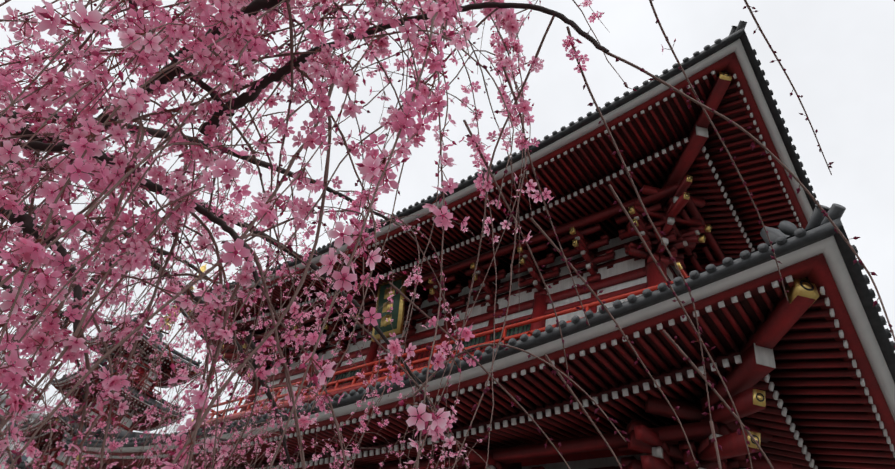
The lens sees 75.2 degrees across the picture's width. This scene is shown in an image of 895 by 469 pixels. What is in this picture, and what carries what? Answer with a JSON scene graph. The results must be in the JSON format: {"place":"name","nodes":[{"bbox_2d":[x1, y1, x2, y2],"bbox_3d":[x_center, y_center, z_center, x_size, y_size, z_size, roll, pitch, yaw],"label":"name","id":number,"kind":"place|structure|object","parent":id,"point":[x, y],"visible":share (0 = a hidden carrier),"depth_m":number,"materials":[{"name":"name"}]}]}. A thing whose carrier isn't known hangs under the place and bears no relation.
{"place":"outdoors","nodes":[
{"label":"outdoors","id":0,"kind":"place"},
{"bbox_2d":[0,392,44,468],"bbox_3d":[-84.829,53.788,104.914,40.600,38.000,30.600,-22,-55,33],"label":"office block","id":1,"kind":"structure","parent":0,"point":[29,458],"depth_m":97.40,"materials":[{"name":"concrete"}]},
{"bbox_2d":[10,264,206,468],"bbox_3d":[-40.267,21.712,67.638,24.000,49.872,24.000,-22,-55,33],"label":"pagoda","id":2,"kind":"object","parent":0,"point":[165,367],"visible":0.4,"depth_m":68.18,"materials":[{"name":"red paint"}]},
{"bbox_2d":[0,0,894,468],"bbox_3d":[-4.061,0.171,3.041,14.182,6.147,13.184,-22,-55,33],"label":"weeping cherry tree","id":3,"kind":"object","parent":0,"point":[226,36],"visible":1,"depth_m":1.60,"materials":[{"name":"pink plant"}]},
{"bbox_2d":[0,0,894,433],"label":"sky","id":4,"kind":"structure","parent":0,"point":[838,55],"materials":[{"name":"white"}]},
{"bbox_2d":[62,20,894,468],"bbox_3d":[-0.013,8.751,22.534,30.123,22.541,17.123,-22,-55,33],"label":"temple","id":5,"kind":"structure","parent":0,"point":[806,368],"depth_m":15.82,"materials":[{"name":"red paint"}]}
]}

